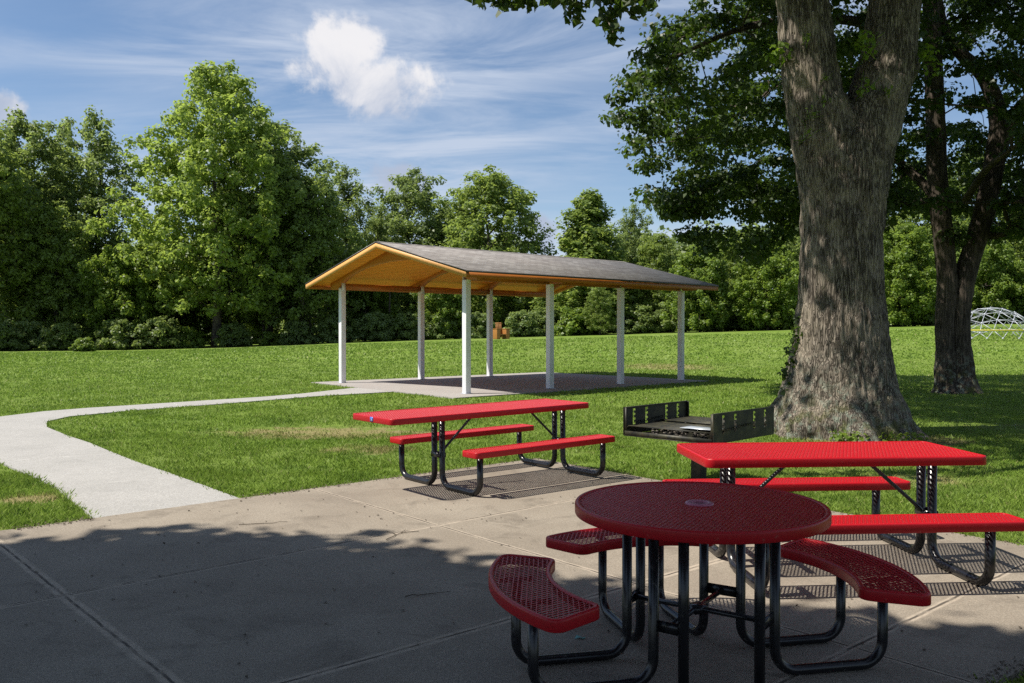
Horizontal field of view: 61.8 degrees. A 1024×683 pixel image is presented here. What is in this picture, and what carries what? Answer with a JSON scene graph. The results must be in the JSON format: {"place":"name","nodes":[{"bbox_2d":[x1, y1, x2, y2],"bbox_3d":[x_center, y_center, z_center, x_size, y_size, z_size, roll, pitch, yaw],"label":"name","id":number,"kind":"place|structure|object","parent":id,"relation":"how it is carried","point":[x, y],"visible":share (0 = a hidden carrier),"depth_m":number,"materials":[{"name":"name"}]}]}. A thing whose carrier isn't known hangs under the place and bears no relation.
{"place":"outdoors","nodes":[
{"label":"outdoors","id":0,"kind":"place"},
{"bbox_2d":[0,388,392,517],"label":"path","id":1,"kind":"structure","parent":0,"point":[102,482],"depth_m":9.84,"materials":[{"name":"concrete"}]},
{"bbox_2d":[493,323,509,338],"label":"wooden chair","id":2,"kind":"object","parent":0,"point":[498,331],"visible":0.86,"depth_m":65.88,"materials":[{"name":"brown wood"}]},
{"bbox_2d":[0,458,1023,682],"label":"pavement","id":3,"kind":"structure","parent":0,"point":[278,612],"depth_m":4.98,"materials":[{"name":"concrete"}]},
{"bbox_2d":[386,529,417,539],"bbox_3d":[-0.905,1.467,6.546,0.206,0.009,0.347,1,1,38],"label":"twig","id":4,"kind":"object","parent":3,"relation":"on","point":[399,533],"visible":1,"depth_m":6.57,"materials":[{"name":"brown wood"}]},
{"bbox_2d":[405,591,449,596],"bbox_3d":[-0.496,1.485,5.039,0.275,0.010,0.018,0,1,-19],"label":"twig","id":5,"kind":"object","parent":3,"relation":"on","point":[424,594],"visible":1,"depth_m":5.03,"materials":[{"name":"brown wood"}]},
{"bbox_2d":[353,399,614,495],"bbox_3d":[-0.353,1.061,8.810,2.503,0.762,1.566,-1,1,-39],"label":"picnic table","id":6,"kind":"object","parent":3,"relation":"on","point":[441,415],"visible":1,"depth_m":8.67,"materials":[{"name":"red metal"}]},
{"bbox_2d":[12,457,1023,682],"bbox_3d":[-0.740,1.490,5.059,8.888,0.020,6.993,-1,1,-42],"label":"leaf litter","id":7,"kind":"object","parent":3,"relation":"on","point":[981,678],"visible":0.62,"depth_m":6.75,"materials":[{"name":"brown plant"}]},
{"bbox_2d":[488,481,930,682],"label":"round picnic table","id":8,"kind":"object","parent":3,"relation":"on","point":[658,516],"visible":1,"depth_m":3.87,"materials":[{"name":"red metal"}]},
{"bbox_2d":[663,441,1023,587],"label":"picnic table","id":9,"kind":"object","parent":3,"relation":"on","point":[727,459],"visible":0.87,"depth_m":5.53,"materials":[{"name":"red metal"}]},
{"bbox_2d":[0,324,1023,682],"bbox_3d":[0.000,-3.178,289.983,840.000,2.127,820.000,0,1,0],"label":"ground","id":10,"kind":"structure","parent":0,"point":[372,428],"depth_m":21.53,"materials":[{"name":"green plant"}]},
{"bbox_2d":[0,318,20,350],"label":"shrub","id":11,"kind":"object","parent":10,"relation":"on","point":[8,341],"visible":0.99,"depth_m":65.90,"materials":[{"name":"green plant"}]},
{"bbox_2d":[5,254,55,295],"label":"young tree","id":12,"kind":"object","parent":10,"relation":"on","point":[35,276],"visible":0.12,"depth_m":72.95,"materials":[{"name":"green plant"}]},
{"bbox_2d":[0,126,62,325],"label":"broadleaf tree","id":13,"kind":"object","parent":10,"relation":"on","point":[11,179],"visible":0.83,"depth_m":69.97,"materials":[{"name":"green plant"}]},
{"bbox_2d":[11,319,58,350],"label":"shrub","id":14,"kind":"object","parent":10,"relation":"on","point":[27,332],"visible":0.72,"depth_m":67.42,"materials":[{"name":"green plant"}]},
{"bbox_2d":[0,104,84,320],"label":"broadleaf tree","id":15,"kind":"object","parent":10,"relation":"on","point":[33,133],"visible":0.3,"depth_m":76.95,"materials":[{"name":"green plant"}]},
{"bbox_2d":[0,205,107,333],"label":"broadleaf tree","id":16,"kind":"object","parent":10,"relation":"on","point":[62,239],"visible":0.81,"depth_m":71.31,"materials":[{"name":"green plant"}]},
{"bbox_2d":[38,321,84,350],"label":"shrub","id":17,"kind":"object","parent":10,"relation":"on","point":[61,337],"visible":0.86,"depth_m":67.27,"materials":[{"name":"green plant"}]},
{"bbox_2d":[21,119,114,314],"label":"broadleaf tree","id":18,"kind":"object","parent":10,"relation":"on","point":[61,137],"visible":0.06,"depth_m":83.19,"materials":[{"name":"green plant"}]},
{"bbox_2d":[68,337,95,351],"bbox_3d":[-32.016,0.272,63.974,1.810,1.289,1.997,0,1,4],"label":"shrub","id":19,"kind":"object","parent":10,"relation":"on","point":[79,344],"visible":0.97,"depth_m":63.63,"materials":[{"name":"green plant"}]},
{"bbox_2d":[34,105,158,322],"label":"broadleaf tree","id":20,"kind":"object","parent":10,"relation":"on","point":[92,199],"visible":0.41,"depth_m":78.52,"materials":[{"name":"green plant"}]},
{"bbox_2d":[92,318,147,349],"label":"shrub","id":21,"kind":"object","parent":10,"relation":"on","point":[117,338],"visible":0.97,"depth_m":68.38,"materials":[{"name":"green plant"}]},
{"bbox_2d":[69,242,174,347],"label":"broadleaf tree","id":22,"kind":"object","parent":10,"relation":"on","point":[106,290],"visible":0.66,"depth_m":70.24,"materials":[{"name":"green plant"}]},
{"bbox_2d":[131,315,185,348],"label":"shrub","id":23,"kind":"object","parent":10,"relation":"on","point":[161,333],"visible":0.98,"depth_m":69.12,"materials":[{"name":"green plant"}]},
{"bbox_2d":[117,233,221,341],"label":"broadleaf tree","id":24,"kind":"object","parent":10,"relation":"on","point":[192,317],"visible":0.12,"depth_m":76.71,"materials":[{"name":"green plant"}]},
{"bbox_2d":[153,252,207,326],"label":"young tree","id":25,"kind":"object","parent":10,"relation":"on","point":[169,267],"visible":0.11,"depth_m":74.68,"materials":[{"name":"green plant"}]},
{"bbox_2d":[171,325,206,348],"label":"shrub","id":26,"kind":"object","parent":10,"relation":"on","point":[192,336],"visible":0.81,"depth_m":70.47,"materials":[{"name":"green plant"}]},
{"bbox_2d":[83,59,317,347],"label":"walnut tree","id":27,"kind":"object","parent":10,"relation":"on","point":[191,174],"visible":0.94,"depth_m":69.72,"materials":[{"name":"green plant"}]},
{"bbox_2d":[213,322,253,346],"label":"shrub","id":28,"kind":"object","parent":10,"relation":"on","point":[236,336],"visible":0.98,"depth_m":70.41,"materials":[{"name":"green plant"}]},
{"bbox_2d":[189,215,290,330],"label":"broadleaf tree","id":29,"kind":"object","parent":10,"relation":"on","point":[256,324],"visible":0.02,"depth_m":82.73,"materials":[{"name":"green plant"}]},
{"bbox_2d":[234,252,293,337],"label":"young tree","id":30,"kind":"object","parent":10,"relation":"on","point":[285,288],"visible":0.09,"depth_m":74.53,"materials":[{"name":"green plant"}]},
{"bbox_2d":[257,331,281,345],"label":"shrub","id":31,"kind":"object","parent":10,"relation":"on","point":[269,338],"visible":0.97,"depth_m":71.61,"materials":[{"name":"green plant"}]},
{"bbox_2d":[195,106,357,331],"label":"broadleaf tree","id":32,"kind":"object","parent":10,"relation":"on","point":[297,153],"visible":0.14,"depth_m":77.50,"materials":[{"name":"green plant"}]},
{"bbox_2d":[278,320,318,344],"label":"shrub","id":33,"kind":"object","parent":10,"relation":"on","point":[298,333],"visible":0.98,"depth_m":71.33,"materials":[{"name":"green plant"}]},
{"bbox_2d":[238,162,369,343],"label":"broadleaf tree","id":34,"kind":"object","parent":10,"relation":"on","point":[305,308],"visible":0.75,"depth_m":73.08,"materials":[{"name":"green plant"}]},
{"bbox_2d":[292,253,339,343],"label":"young tree","id":35,"kind":"object","parent":10,"relation":"on","point":[310,323],"visible":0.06,"depth_m":76.78,"materials":[{"name":"green plant"}]},
{"bbox_2d":[309,250,350,342],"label":"young tree","id":36,"kind":"object","parent":10,"relation":"on","point":[345,254],"visible":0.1,"depth_m":76.40,"materials":[{"name":"green plant"}]},
{"bbox_2d":[312,315,352,342],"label":"shrub","id":37,"kind":"object","parent":10,"relation":"on","point":[328,330],"visible":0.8,"depth_m":71.99,"materials":[{"name":"green plant"}]},
{"bbox_2d":[315,162,377,310],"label":"broadleaf tree","id":38,"kind":"object","parent":10,"relation":"on","point":[352,190],"visible":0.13,"depth_m":87.24,"materials":[{"name":"green plant"}]},
{"bbox_2d":[325,291,399,341],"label":"broadleaf tree","id":39,"kind":"object","parent":10,"relation":"on","point":[377,297],"visible":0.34,"depth_m":78.67,"materials":[{"name":"green plant"}]},
{"bbox_2d":[349,311,396,341],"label":"shrub","id":40,"kind":"object","parent":10,"relation":"on","point":[373,328],"visible":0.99,"depth_m":73.18,"materials":[{"name":"green plant"}]},
{"bbox_2d":[356,202,413,319],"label":"broadleaf tree","id":41,"kind":"object","parent":10,"relation":"on","point":[378,227],"visible":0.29,"depth_m":83.47,"materials":[{"name":"green plant"}]},
{"bbox_2d":[389,292,390,315],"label":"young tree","id":42,"kind":"object","parent":10,"relation":"on","point":[389,303],"depth_m":78.89,"materials":[{"name":"green plant"}]},
{"bbox_2d":[386,311,428,340],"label":"shrub","id":43,"kind":"object","parent":10,"relation":"on","point":[403,328],"visible":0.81,"depth_m":73.99,"materials":[{"name":"green plant"}]},
{"bbox_2d":[361,165,457,321],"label":"broadleaf tree","id":44,"kind":"object","parent":10,"relation":"on","point":[412,199],"visible":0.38,"depth_m":88.14,"materials":[{"name":"green plant"}]},
{"bbox_2d":[409,293,461,338],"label":"broadleaf tree","id":45,"kind":"object","parent":10,"relation":"on","point":[442,305],"visible":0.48,"depth_m":74.83,"materials":[{"name":"green plant"}]},
{"bbox_2d":[425,314,461,339],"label":"shrub","id":46,"kind":"object","parent":10,"relation":"on","point":[433,334],"visible":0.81,"depth_m":74.26,"materials":[{"name":"green plant"}]},
{"bbox_2d":[415,204,478,319],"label":"broadleaf tree","id":47,"kind":"object","parent":10,"relation":"on","point":[441,217],"visible":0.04,"depth_m":90.61,"materials":[{"name":"green plant"}]},
{"bbox_2d":[458,311,495,338],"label":"shrub","id":48,"kind":"object","parent":10,"relation":"on","point":[478,327],"visible":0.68,"depth_m":74.95,"materials":[{"name":"green plant"}]},
{"bbox_2d":[430,164,558,328],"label":"broadleaf tree","id":49,"kind":"object","parent":10,"relation":"on","point":[470,223],"visible":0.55,"depth_m":83.71,"materials":[{"name":"green plant"}]},
{"bbox_2d":[1,220,1013,344],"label":"woodland","id":50,"kind":"object","parent":10,"relation":"on","point":[256,335],"depth_m":95.39,"materials":[{"name":"green plant"}]},
{"bbox_2d":[312,372,707,398],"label":"slab","id":51,"kind":"structure","parent":10,"relation":"on","point":[493,385],"depth_m":25.13,"materials":[{"name":"concrete"}]},
{"bbox_2d":[305,241,718,393],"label":"park pavilion","id":52,"kind":"structure","parent":51,"relation":"on","point":[421,270],"depth_m":24.91,"materials":[{"name":"wood"}]},
{"bbox_2d":[502,310,541,336],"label":"shrub","id":53,"kind":"object","parent":10,"relation":"on","point":[526,327],"visible":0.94,"depth_m":75.19,"materials":[{"name":"green plant"}]},
{"bbox_2d":[532,306,561,336],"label":"shrub","id":54,"kind":"object","parent":10,"relation":"on","point":[539,315],"visible":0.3,"depth_m":76.88,"materials":[{"name":"green plant"}]},
{"bbox_2d":[554,305,598,335],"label":"shrub","id":55,"kind":"object","parent":10,"relation":"on","point":[572,319],"visible":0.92,"depth_m":75.00,"materials":[{"name":"green plant"}]},
{"bbox_2d":[528,187,642,327],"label":"conical tree","id":56,"kind":"object","parent":10,"relation":"on","point":[588,234],"visible":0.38,"depth_m":78.36,"materials":[{"name":"green plant"}]},
{"bbox_2d":[582,287,616,334],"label":"broadleaf tree","id":57,"kind":"object","parent":10,"relation":"on","point":[605,304],"visible":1,"depth_m":73.57,"materials":[{"name":"green plant"}]},
{"bbox_2d":[590,309,625,334],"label":"shrub","id":58,"kind":"object","parent":10,"relation":"on","point":[607,331],"visible":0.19,"depth_m":76.23,"materials":[{"name":"green plant"}]},
{"bbox_2d":[608,203,657,304],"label":"broadleaf tree","id":59,"kind":"object","parent":10,"relation":"on","point":[632,241],"visible":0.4,"depth_m":85.38,"materials":[{"name":"green plant"}]},
{"bbox_2d":[616,303,661,333],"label":"shrub","id":60,"kind":"object","parent":10,"relation":"on","point":[643,324],"visible":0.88,"depth_m":75.89,"materials":[{"name":"green plant"}]},
{"bbox_2d":[626,232,683,332],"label":"broadleaf tree","id":61,"kind":"object","parent":10,"relation":"on","point":[654,248],"visible":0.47,"depth_m":78.85,"materials":[{"name":"green plant"}]},
{"bbox_2d":[650,301,690,332],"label":"shrub","id":62,"kind":"object","parent":10,"relation":"on","point":[667,326],"visible":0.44,"depth_m":76.32,"materials":[{"name":"green plant"}]},
{"bbox_2d":[623,400,773,478],"bbox_3d":[1.901,1.073,8.643,1.068,0.830,1.150,1,1,45],"label":"park grill","id":63,"kind":"object","parent":10,"relation":"on","point":[684,426],"visible":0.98,"depth_m":8.55,"materials":[{"name":"metal"}]},
{"bbox_2d":[659,245,738,331],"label":"broadleaf tree","id":64,"kind":"object","parent":10,"relation":"on","point":[716,312],"visible":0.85,"depth_m":72.83,"materials":[{"name":"green plant"}]},
{"bbox_2d":[465,0,946,441],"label":"shade tree","id":65,"kind":"object","parent":10,"relation":"on","point":[839,380],"visible":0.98,"depth_m":12.61,"materials":[{"name":"brown plant"}]},
{"bbox_2d":[684,299,730,331],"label":"shrub","id":66,"kind":"object","parent":10,"relation":"on","point":[717,328],"visible":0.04,"depth_m":74.75,"materials":[{"name":"green plant"}]},
{"bbox_2d":[719,305,750,330],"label":"shrub","id":67,"kind":"object","parent":10,"relation":"on","point":[734,325],"visible":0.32,"depth_m":74.94,"materials":[{"name":"green plant"}]},
{"bbox_2d":[715,225,771,315],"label":"broadleaf tree","id":68,"kind":"object","parent":10,"relation":"on","point":[729,264],"visible":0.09,"depth_m":80.95,"materials":[{"name":"green plant"}]},
{"bbox_2d":[742,306,781,330],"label":"shrub","id":69,"kind":"object","parent":10,"relation":"on","point":[753,328],"visible":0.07,"depth_m":72.59,"materials":[{"name":"green plant"}]},
{"bbox_2d":[727,238,799,330],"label":"broadleaf tree","id":70,"kind":"object","parent":10,"relation":"on","point":[761,297],"visible":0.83,"depth_m":70.50,"materials":[{"name":"green plant"}]},
{"bbox_2d":[779,307,795,329],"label":"shrub","id":71,"kind":"object","parent":10,"relation":"on","point":[787,322],"visible":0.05,"depth_m":72.05,"materials":[{"name":"green plant"}]},
{"bbox_2d":[784,236,800,294],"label":"broadleaf tree","id":72,"kind":"object","parent":10,"relation":"on","point":[796,249],"visible":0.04,"depth_m":83.12,"materials":[{"name":"green plant"}]},
{"bbox_2d":[598,0,1023,393],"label":"shade tree","id":73,"kind":"object","parent":10,"relation":"on","point":[701,192],"visible":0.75,"depth_m":20.64,"materials":[{"name":"green plant"}]},
{"bbox_2d":[889,296,920,326],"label":"shrub","id":74,"kind":"object","parent":10,"relation":"on","point":[913,323],"visible":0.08,"depth_m":72.14,"materials":[{"name":"green plant"}]},
{"bbox_2d":[883,221,936,326],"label":"broadleaf tree","id":75,"kind":"object","parent":10,"relation":"on","point":[908,284],"visible":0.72,"depth_m":70.01,"materials":[{"name":"green plant"}]},
{"bbox_2d":[910,300,935,325],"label":"shrub","id":76,"kind":"object","parent":10,"relation":"on","point":[931,322],"visible":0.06,"depth_m":71.66,"materials":[{"name":"green plant"}]},
{"bbox_2d":[885,160,983,292],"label":"broadleaf tree","id":77,"kind":"object","parent":10,"relation":"on","point":[959,222],"visible":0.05,"depth_m":81.89,"materials":[{"name":"green plant"}]},
{"bbox_2d":[923,148,1016,324],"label":"broadleaf tree","id":78,"kind":"object","parent":10,"relation":"on","point":[956,176],"visible":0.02,"depth_m":86.65,"materials":[{"name":"green plant"}]},
{"bbox_2d":[956,240,1023,323],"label":"broadleaf tree","id":79,"kind":"object","parent":10,"relation":"on","point":[995,262],"visible":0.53,"depth_m":72.27,"materials":[{"name":"green plant"}]},
{"bbox_2d":[971,307,1023,338],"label":"climbing dome","id":80,"kind":"structure","parent":10,"relation":"on","point":[996,320],"depth_m":50.94,"materials":[{"name":"silver metal"}]},
{"bbox_2d":[987,212,1023,289],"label":"broadleaf tree","id":81,"kind":"object","parent":10,"relation":"on","point":[1019,249],"visible":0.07,"depth_m":79.58,"materials":[{"name":"green plant"}]},
{"bbox_2d":[987,297,1023,323],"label":"shrub","id":82,"kind":"object","parent":10,"relation":"on","point":[1009,316],"visible":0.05,"depth_m":75.86,"materials":[{"name":"green plant"}]},
{"bbox_2d":[1012,266,1023,318],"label":"broadleaf tree","id":83,"kind":"object","parent":10,"relation":"on","point":[1017,275],"visible":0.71,"depth_m":72.28,"materials":[{"name":"green plant"}]},
{"bbox_2d":[0,0,1023,288],"label":"sky","id":84,"kind":"structure","parent":0,"point":[449,89],"materials":[{"name":"blue"}]}
]}

